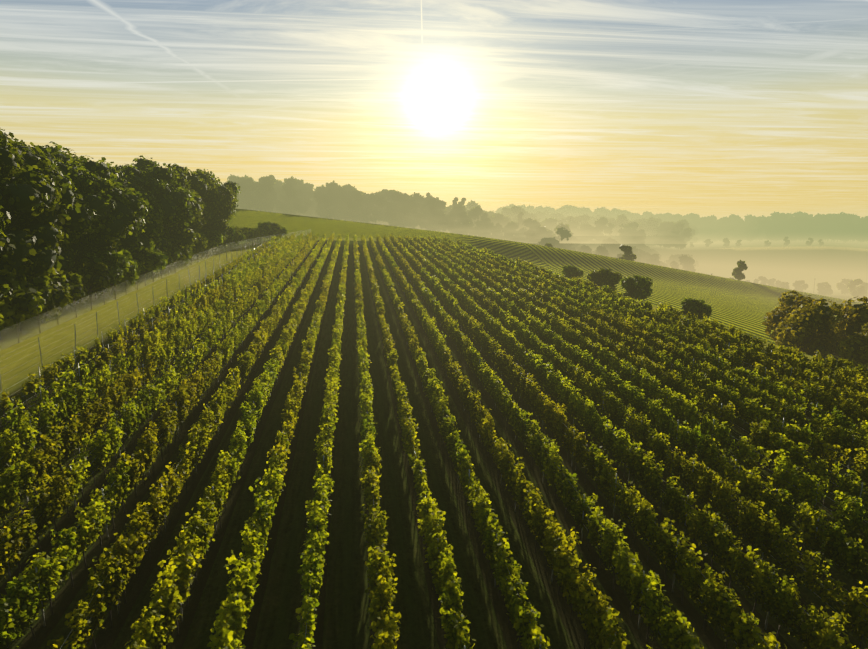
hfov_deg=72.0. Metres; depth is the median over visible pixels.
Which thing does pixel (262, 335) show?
vine row
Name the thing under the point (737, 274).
valley tree
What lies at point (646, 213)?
ridge tree
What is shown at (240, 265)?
vine row
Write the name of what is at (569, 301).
vine row
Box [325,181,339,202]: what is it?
tree
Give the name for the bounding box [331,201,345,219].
tree
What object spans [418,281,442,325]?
vine row
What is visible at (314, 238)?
vine row
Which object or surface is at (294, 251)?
vine row
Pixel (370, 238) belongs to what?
vine row
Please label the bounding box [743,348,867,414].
vine row
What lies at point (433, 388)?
vine row
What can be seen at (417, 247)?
vine row
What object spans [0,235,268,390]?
vineyard wire fence
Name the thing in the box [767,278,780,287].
hedge tree
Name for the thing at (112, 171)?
forest tree
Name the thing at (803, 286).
hedge tree
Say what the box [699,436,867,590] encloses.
vine row
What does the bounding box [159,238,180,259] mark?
forest bush
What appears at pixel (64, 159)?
forest tree
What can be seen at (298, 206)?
tree
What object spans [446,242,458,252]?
vine row
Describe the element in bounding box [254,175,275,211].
tree
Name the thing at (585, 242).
mist bank
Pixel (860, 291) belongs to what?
valley tree
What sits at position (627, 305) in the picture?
vine row
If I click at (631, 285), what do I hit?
bush
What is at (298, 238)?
vine row
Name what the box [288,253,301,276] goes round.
vine row
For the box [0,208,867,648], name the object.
terrain ground
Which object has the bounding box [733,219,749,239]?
ridge tree
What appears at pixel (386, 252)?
vine row
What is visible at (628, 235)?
tree
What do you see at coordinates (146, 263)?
forest bush
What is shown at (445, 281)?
vine row
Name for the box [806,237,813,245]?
hedge tree
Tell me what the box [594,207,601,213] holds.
ridge tree
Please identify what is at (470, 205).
tree
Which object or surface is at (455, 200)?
poplar
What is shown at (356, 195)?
tree
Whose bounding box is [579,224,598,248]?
tree
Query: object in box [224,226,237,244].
forest bush
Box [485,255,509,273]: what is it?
vine row
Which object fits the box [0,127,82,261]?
forest tree
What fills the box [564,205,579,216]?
ridge tree
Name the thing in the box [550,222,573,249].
tree
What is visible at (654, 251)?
tree
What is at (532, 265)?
vine row
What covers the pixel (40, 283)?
forest bush
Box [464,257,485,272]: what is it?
vine row
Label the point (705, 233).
ridge tree
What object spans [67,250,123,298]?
forest bush
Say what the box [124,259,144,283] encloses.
forest bush
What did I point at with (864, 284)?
hedge tree
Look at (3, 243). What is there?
forest tree
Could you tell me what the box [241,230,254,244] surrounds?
forest bush
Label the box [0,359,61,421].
vine row
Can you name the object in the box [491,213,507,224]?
tree
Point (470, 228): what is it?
tree
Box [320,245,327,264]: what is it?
vine row
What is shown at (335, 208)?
tree
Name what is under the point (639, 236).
tree
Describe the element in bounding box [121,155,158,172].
forest tree
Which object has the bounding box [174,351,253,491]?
vine row
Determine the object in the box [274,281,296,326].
vine row
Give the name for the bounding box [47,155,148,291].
forest tree
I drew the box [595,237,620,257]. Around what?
tree
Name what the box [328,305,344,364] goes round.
vine row
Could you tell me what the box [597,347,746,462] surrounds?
vine row
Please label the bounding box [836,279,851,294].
hedge tree
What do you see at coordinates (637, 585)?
vine row
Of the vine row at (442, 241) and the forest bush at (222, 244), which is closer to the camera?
the forest bush at (222, 244)
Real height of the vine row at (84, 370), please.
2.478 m
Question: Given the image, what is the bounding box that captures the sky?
[0,0,867,219]
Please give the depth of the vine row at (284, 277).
80.70 m
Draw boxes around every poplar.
[451,197,459,221]
[458,198,465,210]
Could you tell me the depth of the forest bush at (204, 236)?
116.87 m
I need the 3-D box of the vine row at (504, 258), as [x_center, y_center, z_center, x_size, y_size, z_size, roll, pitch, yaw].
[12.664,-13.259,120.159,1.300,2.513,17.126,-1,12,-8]
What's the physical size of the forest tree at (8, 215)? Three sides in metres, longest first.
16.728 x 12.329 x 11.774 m
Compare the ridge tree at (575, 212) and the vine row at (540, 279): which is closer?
the vine row at (540, 279)
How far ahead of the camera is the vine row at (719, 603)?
19.59 m
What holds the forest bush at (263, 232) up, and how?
on the terrain ground
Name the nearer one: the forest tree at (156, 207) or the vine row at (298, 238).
the forest tree at (156, 207)
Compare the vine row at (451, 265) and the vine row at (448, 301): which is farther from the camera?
the vine row at (451, 265)
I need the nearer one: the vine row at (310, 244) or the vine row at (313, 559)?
the vine row at (313, 559)
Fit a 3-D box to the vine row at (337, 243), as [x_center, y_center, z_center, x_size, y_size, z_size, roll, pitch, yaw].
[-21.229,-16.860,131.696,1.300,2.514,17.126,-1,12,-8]
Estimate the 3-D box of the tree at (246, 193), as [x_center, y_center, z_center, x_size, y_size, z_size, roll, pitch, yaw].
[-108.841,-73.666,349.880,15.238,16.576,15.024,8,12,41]
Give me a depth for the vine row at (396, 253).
114.85 m
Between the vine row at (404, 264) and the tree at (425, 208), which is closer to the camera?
the vine row at (404, 264)
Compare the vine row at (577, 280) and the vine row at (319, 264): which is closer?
the vine row at (577, 280)
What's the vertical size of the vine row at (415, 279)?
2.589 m
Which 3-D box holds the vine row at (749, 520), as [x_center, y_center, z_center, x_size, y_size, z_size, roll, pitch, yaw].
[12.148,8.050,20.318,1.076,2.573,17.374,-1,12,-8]
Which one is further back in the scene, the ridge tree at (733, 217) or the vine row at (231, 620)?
the ridge tree at (733, 217)
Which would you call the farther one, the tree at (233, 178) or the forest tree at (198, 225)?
the tree at (233, 178)
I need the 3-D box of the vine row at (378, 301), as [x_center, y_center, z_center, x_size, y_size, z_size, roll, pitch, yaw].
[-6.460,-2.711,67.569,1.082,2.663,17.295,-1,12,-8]
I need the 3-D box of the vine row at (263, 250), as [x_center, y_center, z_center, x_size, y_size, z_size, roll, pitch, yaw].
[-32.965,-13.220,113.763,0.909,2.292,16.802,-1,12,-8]
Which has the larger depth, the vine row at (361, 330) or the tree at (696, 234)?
the tree at (696, 234)
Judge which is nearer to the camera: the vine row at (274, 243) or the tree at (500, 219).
the vine row at (274, 243)
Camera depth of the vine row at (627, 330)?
52.91 m
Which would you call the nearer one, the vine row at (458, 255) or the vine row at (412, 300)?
the vine row at (412, 300)
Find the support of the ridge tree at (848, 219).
on the terrain ground
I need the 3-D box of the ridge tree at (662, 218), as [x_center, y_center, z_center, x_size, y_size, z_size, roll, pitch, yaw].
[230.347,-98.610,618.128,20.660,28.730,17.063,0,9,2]
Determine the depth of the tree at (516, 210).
417.21 m
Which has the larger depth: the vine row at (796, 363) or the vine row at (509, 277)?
the vine row at (509, 277)
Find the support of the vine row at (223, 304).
on the terrain ground
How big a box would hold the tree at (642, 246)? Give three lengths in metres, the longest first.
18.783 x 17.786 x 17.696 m
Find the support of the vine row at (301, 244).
on the terrain ground
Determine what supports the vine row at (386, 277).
on the terrain ground
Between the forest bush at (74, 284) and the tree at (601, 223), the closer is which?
the forest bush at (74, 284)
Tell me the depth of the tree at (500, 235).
368.20 m
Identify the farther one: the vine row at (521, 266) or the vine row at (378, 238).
the vine row at (378, 238)
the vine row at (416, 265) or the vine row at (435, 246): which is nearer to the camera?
the vine row at (416, 265)
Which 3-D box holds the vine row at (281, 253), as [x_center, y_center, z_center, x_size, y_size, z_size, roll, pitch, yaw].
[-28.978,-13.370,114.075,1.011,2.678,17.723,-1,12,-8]
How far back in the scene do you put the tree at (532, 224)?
364.41 m
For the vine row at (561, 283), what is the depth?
86.14 m
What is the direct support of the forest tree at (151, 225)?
on the terrain ground
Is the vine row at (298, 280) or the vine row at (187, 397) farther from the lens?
the vine row at (298, 280)
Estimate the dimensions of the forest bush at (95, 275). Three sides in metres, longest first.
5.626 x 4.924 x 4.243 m
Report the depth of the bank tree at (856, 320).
74.95 m
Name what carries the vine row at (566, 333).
on the terrain ground
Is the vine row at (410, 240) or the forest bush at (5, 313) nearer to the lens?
the forest bush at (5, 313)
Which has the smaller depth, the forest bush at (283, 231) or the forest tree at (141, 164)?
the forest tree at (141, 164)
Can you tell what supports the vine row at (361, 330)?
on the terrain ground
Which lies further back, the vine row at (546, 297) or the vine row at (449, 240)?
the vine row at (449, 240)
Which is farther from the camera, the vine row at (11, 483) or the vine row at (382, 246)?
the vine row at (382, 246)
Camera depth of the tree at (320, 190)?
359.62 m
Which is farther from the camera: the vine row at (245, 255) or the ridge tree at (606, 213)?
the ridge tree at (606, 213)
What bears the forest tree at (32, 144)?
on the terrain ground
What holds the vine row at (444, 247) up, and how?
on the terrain ground
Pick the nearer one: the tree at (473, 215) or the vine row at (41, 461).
the vine row at (41, 461)
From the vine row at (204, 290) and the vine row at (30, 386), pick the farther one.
the vine row at (204, 290)
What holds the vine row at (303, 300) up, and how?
on the terrain ground
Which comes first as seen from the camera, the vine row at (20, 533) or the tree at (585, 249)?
the vine row at (20, 533)
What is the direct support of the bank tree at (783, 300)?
on the terrain ground
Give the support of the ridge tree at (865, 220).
on the terrain ground
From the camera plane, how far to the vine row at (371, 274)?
83.46 m
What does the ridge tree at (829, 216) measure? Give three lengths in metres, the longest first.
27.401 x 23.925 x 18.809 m
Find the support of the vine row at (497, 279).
on the terrain ground
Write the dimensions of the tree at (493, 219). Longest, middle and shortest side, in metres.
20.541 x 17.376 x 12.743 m
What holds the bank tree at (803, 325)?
on the terrain ground
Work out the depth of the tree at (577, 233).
389.48 m
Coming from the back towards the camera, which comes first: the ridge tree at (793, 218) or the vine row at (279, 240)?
the ridge tree at (793, 218)
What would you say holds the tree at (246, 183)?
on the terrain ground
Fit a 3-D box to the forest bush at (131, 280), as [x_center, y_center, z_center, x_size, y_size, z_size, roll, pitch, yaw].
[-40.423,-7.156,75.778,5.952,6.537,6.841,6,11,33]
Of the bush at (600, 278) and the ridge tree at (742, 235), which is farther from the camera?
the ridge tree at (742, 235)
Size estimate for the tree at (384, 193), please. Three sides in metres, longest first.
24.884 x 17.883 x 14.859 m
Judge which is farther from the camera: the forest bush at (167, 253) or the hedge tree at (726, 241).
the hedge tree at (726, 241)
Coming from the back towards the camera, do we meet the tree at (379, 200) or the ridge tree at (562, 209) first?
the ridge tree at (562, 209)
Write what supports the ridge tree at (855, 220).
on the terrain ground
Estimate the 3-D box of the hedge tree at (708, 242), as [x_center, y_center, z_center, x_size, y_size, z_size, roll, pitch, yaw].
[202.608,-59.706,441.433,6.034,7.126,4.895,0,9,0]
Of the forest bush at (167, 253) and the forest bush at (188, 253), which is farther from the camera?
the forest bush at (188, 253)
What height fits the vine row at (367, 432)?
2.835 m
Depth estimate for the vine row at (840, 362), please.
45.31 m
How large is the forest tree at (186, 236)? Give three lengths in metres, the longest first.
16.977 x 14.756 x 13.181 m
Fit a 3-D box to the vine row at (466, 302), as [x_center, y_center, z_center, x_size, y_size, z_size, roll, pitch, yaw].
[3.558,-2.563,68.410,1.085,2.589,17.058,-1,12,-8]
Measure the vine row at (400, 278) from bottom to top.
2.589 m
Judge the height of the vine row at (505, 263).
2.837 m
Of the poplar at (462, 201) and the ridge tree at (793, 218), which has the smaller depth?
the poplar at (462, 201)
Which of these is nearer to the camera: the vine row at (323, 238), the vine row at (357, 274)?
the vine row at (357, 274)
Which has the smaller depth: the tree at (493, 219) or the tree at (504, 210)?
the tree at (493, 219)
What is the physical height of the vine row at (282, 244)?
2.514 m
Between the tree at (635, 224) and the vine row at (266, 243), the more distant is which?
the tree at (635, 224)
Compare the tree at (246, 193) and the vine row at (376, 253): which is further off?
the tree at (246, 193)
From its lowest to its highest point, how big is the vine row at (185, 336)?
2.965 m
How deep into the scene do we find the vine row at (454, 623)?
18.67 m
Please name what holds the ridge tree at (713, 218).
on the terrain ground
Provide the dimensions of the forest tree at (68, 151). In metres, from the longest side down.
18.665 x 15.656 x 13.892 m
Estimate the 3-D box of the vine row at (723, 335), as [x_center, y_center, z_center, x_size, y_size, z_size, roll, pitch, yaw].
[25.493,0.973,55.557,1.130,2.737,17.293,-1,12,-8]
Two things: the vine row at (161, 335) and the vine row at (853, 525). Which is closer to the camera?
the vine row at (853, 525)
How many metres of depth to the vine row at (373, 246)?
131.66 m
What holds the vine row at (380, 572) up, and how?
on the terrain ground
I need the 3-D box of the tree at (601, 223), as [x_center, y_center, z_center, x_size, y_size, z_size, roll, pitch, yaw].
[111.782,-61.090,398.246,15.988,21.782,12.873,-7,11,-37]
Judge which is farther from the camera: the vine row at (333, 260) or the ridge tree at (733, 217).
the ridge tree at (733, 217)
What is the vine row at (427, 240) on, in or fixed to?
on the terrain ground
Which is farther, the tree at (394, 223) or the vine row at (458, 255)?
the tree at (394, 223)
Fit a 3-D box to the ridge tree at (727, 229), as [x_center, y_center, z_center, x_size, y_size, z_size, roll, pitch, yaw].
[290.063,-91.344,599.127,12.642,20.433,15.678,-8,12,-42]
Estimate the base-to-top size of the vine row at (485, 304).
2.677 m
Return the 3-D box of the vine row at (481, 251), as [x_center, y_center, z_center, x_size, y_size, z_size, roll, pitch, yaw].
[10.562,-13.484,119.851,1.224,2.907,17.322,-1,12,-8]
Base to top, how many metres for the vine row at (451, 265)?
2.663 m
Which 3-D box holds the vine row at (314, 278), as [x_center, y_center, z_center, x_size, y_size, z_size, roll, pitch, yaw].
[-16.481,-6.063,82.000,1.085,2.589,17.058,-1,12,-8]
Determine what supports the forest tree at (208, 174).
on the terrain ground
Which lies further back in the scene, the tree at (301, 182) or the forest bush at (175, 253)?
the tree at (301, 182)
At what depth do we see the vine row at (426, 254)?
117.85 m
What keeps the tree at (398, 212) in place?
on the terrain ground
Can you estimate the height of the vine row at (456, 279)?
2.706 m
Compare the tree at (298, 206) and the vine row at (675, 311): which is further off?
the tree at (298, 206)
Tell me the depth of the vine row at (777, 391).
37.63 m
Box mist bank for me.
[562,241,603,243]
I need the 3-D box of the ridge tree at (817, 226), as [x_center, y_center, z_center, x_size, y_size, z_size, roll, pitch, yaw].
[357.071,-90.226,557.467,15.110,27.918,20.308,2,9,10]
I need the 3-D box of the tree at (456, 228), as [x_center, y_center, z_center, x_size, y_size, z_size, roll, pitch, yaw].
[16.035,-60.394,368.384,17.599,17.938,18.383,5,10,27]
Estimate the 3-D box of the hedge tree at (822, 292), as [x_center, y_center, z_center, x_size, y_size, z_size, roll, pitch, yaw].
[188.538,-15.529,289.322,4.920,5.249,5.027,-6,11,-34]
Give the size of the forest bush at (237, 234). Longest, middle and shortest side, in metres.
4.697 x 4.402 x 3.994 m
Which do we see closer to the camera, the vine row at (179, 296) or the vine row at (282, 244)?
the vine row at (179, 296)
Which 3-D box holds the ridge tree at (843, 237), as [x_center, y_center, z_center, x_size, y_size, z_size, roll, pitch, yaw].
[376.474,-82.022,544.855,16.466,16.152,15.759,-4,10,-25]
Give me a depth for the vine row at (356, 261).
99.50 m
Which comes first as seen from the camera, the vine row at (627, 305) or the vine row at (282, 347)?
the vine row at (282, 347)
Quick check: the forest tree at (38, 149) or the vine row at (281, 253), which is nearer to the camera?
the forest tree at (38, 149)
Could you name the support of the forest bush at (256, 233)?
on the terrain ground
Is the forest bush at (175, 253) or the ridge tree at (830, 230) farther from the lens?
the ridge tree at (830, 230)
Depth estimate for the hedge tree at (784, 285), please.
298.37 m
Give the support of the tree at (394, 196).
on the terrain ground
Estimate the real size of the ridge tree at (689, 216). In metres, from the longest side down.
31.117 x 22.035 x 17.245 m
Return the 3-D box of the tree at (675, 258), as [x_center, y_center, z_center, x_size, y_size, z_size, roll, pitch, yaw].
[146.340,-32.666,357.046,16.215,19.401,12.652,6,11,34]
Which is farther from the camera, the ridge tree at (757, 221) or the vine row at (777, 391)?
the ridge tree at (757, 221)
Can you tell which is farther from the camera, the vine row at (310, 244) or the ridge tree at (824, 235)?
the ridge tree at (824, 235)
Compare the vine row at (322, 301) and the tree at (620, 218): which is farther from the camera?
the tree at (620, 218)
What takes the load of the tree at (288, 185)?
on the terrain ground
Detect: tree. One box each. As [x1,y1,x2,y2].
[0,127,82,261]
[0,129,42,155]
[0,144,70,284]
[0,179,15,262]
[0,206,10,231]
[5,147,100,274]
[18,140,35,148]
[20,145,78,165]
[31,141,84,165]
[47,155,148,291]
[52,160,133,269]
[62,147,83,160]
[110,166,123,177]
[110,174,162,256]
[113,189,143,254]
[118,162,196,249]
[120,175,165,248]
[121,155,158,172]
[144,168,205,230]
[164,167,205,249]
[165,163,215,232]
[193,169,238,202]
[196,169,241,223]
[196,171,236,252]
[207,175,237,219]
[227,174,239,206]
[237,177,259,209]
[237,189,255,209]
[237,191,253,208]
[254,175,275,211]
[264,190,276,211]
[274,195,292,213]
[280,176,304,214]
[292,187,313,215]
[294,178,306,214]
[303,182,315,216]
[303,189,316,216]
[313,185,330,217]
[322,204,337,218]
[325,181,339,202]
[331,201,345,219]
[333,185,348,219]
[342,184,353,220]
[343,189,363,219]
[350,196,374,222]
[360,191,369,208]
[363,193,387,223]
[376,189,401,225]
[383,207,401,226]
[385,190,411,226]
[387,211,398,225]
[408,192,425,228]
[408,202,426,228]
[419,198,439,230]
[424,195,441,218]
[427,198,449,231]
[446,214,473,233]
[449,205,470,234]
[464,220,476,234]
[465,200,480,210]
[466,206,483,230]
[466,209,488,236]
[475,211,493,236]
[482,226,499,238]
[489,216,505,230]
[490,214,504,233]
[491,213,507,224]
[497,231,503,239]
[500,206,510,215]
[501,221,520,241]
[504,221,526,240]
[505,206,525,222]
[515,218,541,242]
[523,226,556,244]
[524,212,535,218]
[534,205,542,213]
[538,238,554,247]
[540,217,557,230]
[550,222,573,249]
[558,222,574,229]
[559,206,569,215]
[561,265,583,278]
[563,240,575,250]
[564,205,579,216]
[572,231,580,236]
[572,236,580,250]
[578,208,592,213]
[578,238,587,252]
[578,245,591,253]
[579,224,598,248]
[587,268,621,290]
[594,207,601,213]
[594,214,610,219]
[594,216,614,245]
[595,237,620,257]
[595,245,608,255]
[600,209,616,218]
[606,218,618,238]
[611,208,625,214]
[613,214,627,224]
[613,219,628,243]
[615,246,641,261]
[618,223,637,245]
[619,230,630,244]
[619,245,636,260]
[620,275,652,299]
[623,222,639,231]
[627,229,645,246]
[630,242,653,254]
[641,254,667,266]
[642,211,652,215]
[649,249,661,260]
[655,215,665,221]
[655,221,677,248]
[665,214,683,221]
[666,254,686,269]
[669,222,691,250]
[670,254,695,271]
[671,229,686,246]
[673,219,689,242]
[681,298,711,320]
[684,213,698,220]
[684,254,698,267]
[686,225,694,243]
[687,223,698,245]
[692,225,698,242]
[695,217,714,242]
[704,239,712,246]
[707,215,716,221]
[710,222,718,241]
[715,217,737,238]
[716,224,731,242]
[723,237,729,246]
[729,214,742,241]
[729,221,741,241]
[732,260,747,279]
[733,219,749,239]
[735,240,741,246]
[744,214,755,241]
[745,217,762,239]
[753,276,767,284]
[759,217,769,239]
[761,211,786,241]
[762,295,831,350]
[764,240,770,246]
[766,290,812,320]
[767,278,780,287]
[769,213,787,241]
[775,297,843,357]
[779,282,789,288]
[783,237,789,245]
[785,216,806,241]
[788,211,810,240]
[792,280,807,291]
[795,216,816,241]
[795,281,806,291]
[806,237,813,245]
[812,213,826,241]
[815,214,830,239]
[816,282,832,294]
[817,287,828,295]
[821,216,847,242]
[825,213,838,241]
[832,303,849,345]
[833,296,867,355]
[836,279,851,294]
[836,322,867,370]
[837,234,849,241]
[838,212,857,242]
[847,279,866,298]
[849,225,867,241]
[850,216,861,242]
[856,217,867,226]
[860,282,867,296]
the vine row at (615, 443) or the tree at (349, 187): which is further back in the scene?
the tree at (349, 187)
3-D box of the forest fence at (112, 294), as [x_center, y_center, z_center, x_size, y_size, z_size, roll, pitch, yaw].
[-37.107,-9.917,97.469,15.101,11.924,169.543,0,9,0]
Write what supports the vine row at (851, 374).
on the terrain ground
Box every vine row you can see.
[0,353,126,471]
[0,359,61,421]
[0,359,96,435]
[0,458,131,648]
[0,461,34,525]
[0,465,77,597]
[17,348,160,500]
[46,462,185,648]
[57,308,146,381]
[64,354,187,506]
[95,307,169,371]
[118,353,219,496]
[123,306,193,373]
[125,450,232,648]
[143,285,190,322]
[152,306,215,377]
[169,284,209,318]
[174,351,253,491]
[182,308,236,378]
[188,281,228,317]
[190,266,222,297]
[207,451,285,648]
[209,266,236,290]
[212,278,246,321]
[212,307,256,378]
[217,353,279,494]
[221,255,242,273]
[224,265,251,293]
[231,281,261,322]
[237,254,253,269]
[242,248,256,261]
[242,265,264,294]
[245,306,280,376]
[247,253,266,274]
[254,247,268,260]
[254,279,280,323]
[255,240,268,251]
[259,265,278,293]
[263,253,278,276]
[264,245,278,261]
[267,241,277,252]
[267,347,311,480]
[268,236,276,245]
[270,305,302,381]
[274,254,289,277]
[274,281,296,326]
[275,246,287,260]
[276,236,284,243]
[276,266,291,296]
[277,239,286,251]
[286,234,293,243]
[286,246,298,265]
[287,240,295,250]
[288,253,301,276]
[289,461,334,648]
[291,263,307,297]
[295,235,301,245]
[296,240,304,251]
[296,282,312,318]
[298,245,308,265]
[301,255,312,278]
[301,307,321,375]
[303,236,309,245]
[305,240,312,255]
[308,267,318,297]
[310,247,317,262]
[312,236,316,248]
[313,349,340,474]
[315,240,321,252]
[315,255,324,278]
[315,279,328,322]
[319,235,325,248]
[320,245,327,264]
[323,265,332,288]
[325,240,330,255]
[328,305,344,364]
[329,254,335,270]
[332,246,337,258]
[335,240,339,250]
[336,282,345,312]
[338,266,346,287]
[341,254,347,269]
[343,246,348,258]
[344,240,348,247]
[353,246,359,257]
[354,255,359,268]
[354,266,360,286]
[354,279,363,313]
[356,307,367,359]
[357,345,379,462]
[359,447,400,648]
[363,245,369,257]
[365,254,372,273]
[368,235,373,244]
[368,264,377,291]
[371,241,376,255]
[371,279,383,314]
[374,248,379,263]
[376,235,381,248]
[376,306,394,360]
[377,256,385,279]
[380,241,384,255]
[381,266,392,289]
[383,246,390,266]
[384,237,389,248]
[386,349,420,471]
[387,282,403,320]
[388,241,394,255]
[388,253,397,278]
[392,237,398,249]
[393,247,400,265]
[394,267,407,297]
[396,242,404,255]
[397,306,421,376]
[398,255,409,277]
[400,236,407,247]
[403,246,412,267]
[403,279,422,326]
[405,241,413,253]
[407,237,414,246]
[407,449,475,648]
[408,267,421,298]
[410,255,422,279]
[412,248,421,263]
[413,242,423,252]
[413,347,460,485]
[414,237,422,246]
[417,304,449,369]
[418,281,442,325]
[420,255,434,279]
[421,248,433,262]
[421,267,440,295]
[422,237,431,246]
[422,240,430,253]
[429,237,439,245]
[430,243,441,253]
[431,247,443,261]
[432,256,447,274]
[433,265,453,294]
[435,282,462,327]
[437,237,447,245]
[437,307,474,373]
[438,242,451,251]
[440,249,454,263]
[442,348,506,484]
[443,256,461,274]
[445,237,456,246]
[445,265,467,292]
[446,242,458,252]
[449,248,464,261]
[450,284,480,321]
[453,254,472,273]
[453,437,549,648]
[455,244,469,253]
[458,249,475,260]
[458,265,482,292]
[458,308,505,374]
[464,243,477,252]
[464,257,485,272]
[464,282,499,319]
[468,249,486,260]
[470,268,495,292]
[470,345,550,482]
[474,256,496,272]
[476,307,530,369]
[477,248,496,260]
[479,282,518,318]
[483,267,512,288]
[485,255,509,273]
[486,249,506,261]
[494,282,537,317]
[494,436,650,648]
[495,257,520,273]
[495,308,556,363]
[496,268,528,290]
[496,350,598,482]
[506,258,534,274]
[508,268,544,291]
[509,282,555,316]
[514,309,581,365]
[515,258,545,273]
[520,268,557,292]
[524,349,641,478]
[526,284,575,317]
[532,269,571,290]
[534,307,607,363]
[538,439,703,648]
[541,284,594,317]
[545,269,587,290]
[546,348,669,465]
[551,303,629,368]
[555,285,613,317]
[570,285,629,323]
[570,305,654,366]
[573,276,586,284]
[573,349,709,466]
[584,280,599,289]
[585,285,647,320]
[585,441,786,648]
[589,307,682,369]
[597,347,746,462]
[600,285,666,321]
[608,310,705,363]
[624,445,867,648]
[625,308,723,364]
[625,352,784,468]
[643,309,752,367]
[648,349,825,461]
[657,302,682,321]
[660,308,770,367]
[662,445,867,648]
[671,345,857,467]
[679,311,796,361]
[696,343,867,447]
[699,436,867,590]
[720,348,867,429]
[735,436,867,547]
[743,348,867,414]
[768,348,867,402]
[773,433,867,516]
[792,348,867,391]
[809,435,867,492]
[812,350,867,388]
[847,431,867,472]
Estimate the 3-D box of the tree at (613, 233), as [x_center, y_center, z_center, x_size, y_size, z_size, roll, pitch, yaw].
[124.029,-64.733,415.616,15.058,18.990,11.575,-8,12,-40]
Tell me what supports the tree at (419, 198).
on the terrain ground
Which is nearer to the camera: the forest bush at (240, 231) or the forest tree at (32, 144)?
the forest tree at (32, 144)
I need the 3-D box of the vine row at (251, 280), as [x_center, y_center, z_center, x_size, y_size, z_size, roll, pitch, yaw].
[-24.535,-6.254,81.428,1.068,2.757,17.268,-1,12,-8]
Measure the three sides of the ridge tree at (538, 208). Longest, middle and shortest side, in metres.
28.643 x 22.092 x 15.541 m
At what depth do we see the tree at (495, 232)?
364.57 m
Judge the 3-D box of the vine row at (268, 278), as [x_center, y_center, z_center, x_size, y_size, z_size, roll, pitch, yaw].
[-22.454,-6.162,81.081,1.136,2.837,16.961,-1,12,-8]
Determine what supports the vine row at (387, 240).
on the terrain ground
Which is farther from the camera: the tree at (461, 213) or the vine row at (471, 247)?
the tree at (461, 213)
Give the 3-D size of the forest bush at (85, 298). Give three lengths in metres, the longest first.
4.626 x 4.532 x 4.290 m
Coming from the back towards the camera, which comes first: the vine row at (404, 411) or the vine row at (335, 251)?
the vine row at (335, 251)
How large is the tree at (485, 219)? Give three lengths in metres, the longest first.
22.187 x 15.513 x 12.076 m
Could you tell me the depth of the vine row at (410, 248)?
132.57 m
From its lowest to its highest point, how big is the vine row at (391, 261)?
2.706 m
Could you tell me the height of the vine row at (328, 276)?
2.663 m
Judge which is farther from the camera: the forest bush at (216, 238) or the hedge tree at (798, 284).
the hedge tree at (798, 284)
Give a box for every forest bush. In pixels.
[0,269,45,339]
[0,299,10,330]
[14,273,54,330]
[39,279,72,322]
[49,273,84,311]
[57,270,88,308]
[63,262,110,302]
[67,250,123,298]
[96,249,137,294]
[101,245,139,289]
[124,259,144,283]
[130,254,152,270]
[138,238,168,279]
[144,247,164,276]
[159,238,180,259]
[160,250,173,273]
[164,233,192,266]
[168,246,185,268]
[190,235,207,259]
[193,230,211,256]
[200,227,223,254]
[216,239,225,248]
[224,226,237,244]
[224,230,239,247]
[230,226,247,238]
[232,232,244,247]
[239,227,259,240]
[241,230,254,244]
[252,228,261,240]
[257,222,277,237]
[257,228,267,241]
[265,221,281,238]
[275,226,287,236]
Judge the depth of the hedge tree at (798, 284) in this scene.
296.76 m
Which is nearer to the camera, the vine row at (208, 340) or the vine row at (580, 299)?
the vine row at (208, 340)
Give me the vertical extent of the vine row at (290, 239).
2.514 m
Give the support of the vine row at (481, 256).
on the terrain ground
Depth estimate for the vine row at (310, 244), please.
127.14 m
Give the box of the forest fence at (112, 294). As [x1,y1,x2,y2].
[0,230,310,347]
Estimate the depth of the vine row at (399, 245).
132.46 m
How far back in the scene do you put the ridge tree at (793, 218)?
563.75 m
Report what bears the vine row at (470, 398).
on the terrain ground
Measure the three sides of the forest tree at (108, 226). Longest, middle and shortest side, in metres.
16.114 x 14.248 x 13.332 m
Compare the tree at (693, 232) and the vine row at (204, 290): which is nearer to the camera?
the vine row at (204, 290)
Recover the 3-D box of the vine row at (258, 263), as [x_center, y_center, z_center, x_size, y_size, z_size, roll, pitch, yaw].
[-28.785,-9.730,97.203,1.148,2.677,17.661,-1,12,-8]
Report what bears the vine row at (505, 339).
on the terrain ground
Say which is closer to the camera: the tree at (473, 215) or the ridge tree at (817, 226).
the tree at (473, 215)
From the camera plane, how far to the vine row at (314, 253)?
113.14 m
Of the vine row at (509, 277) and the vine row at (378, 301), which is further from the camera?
the vine row at (509, 277)
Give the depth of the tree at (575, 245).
360.94 m
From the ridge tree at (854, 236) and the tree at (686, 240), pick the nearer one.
the tree at (686, 240)
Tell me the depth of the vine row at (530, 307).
68.60 m
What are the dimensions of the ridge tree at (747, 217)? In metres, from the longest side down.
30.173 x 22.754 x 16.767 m
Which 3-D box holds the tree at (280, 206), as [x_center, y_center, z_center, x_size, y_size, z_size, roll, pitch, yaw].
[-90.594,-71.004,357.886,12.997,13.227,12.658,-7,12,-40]
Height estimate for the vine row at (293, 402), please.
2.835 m
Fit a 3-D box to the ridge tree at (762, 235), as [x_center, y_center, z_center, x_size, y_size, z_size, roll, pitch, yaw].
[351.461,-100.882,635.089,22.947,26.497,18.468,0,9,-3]
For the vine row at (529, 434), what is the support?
on the terrain ground
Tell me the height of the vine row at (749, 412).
2.625 m
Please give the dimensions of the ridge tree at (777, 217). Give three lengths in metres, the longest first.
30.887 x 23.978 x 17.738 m
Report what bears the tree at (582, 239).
on the terrain ground
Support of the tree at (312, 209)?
on the terrain ground
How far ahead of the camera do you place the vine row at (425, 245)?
134.34 m
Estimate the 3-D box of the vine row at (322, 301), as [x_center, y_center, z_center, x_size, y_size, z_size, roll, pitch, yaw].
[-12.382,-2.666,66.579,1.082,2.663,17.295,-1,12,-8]

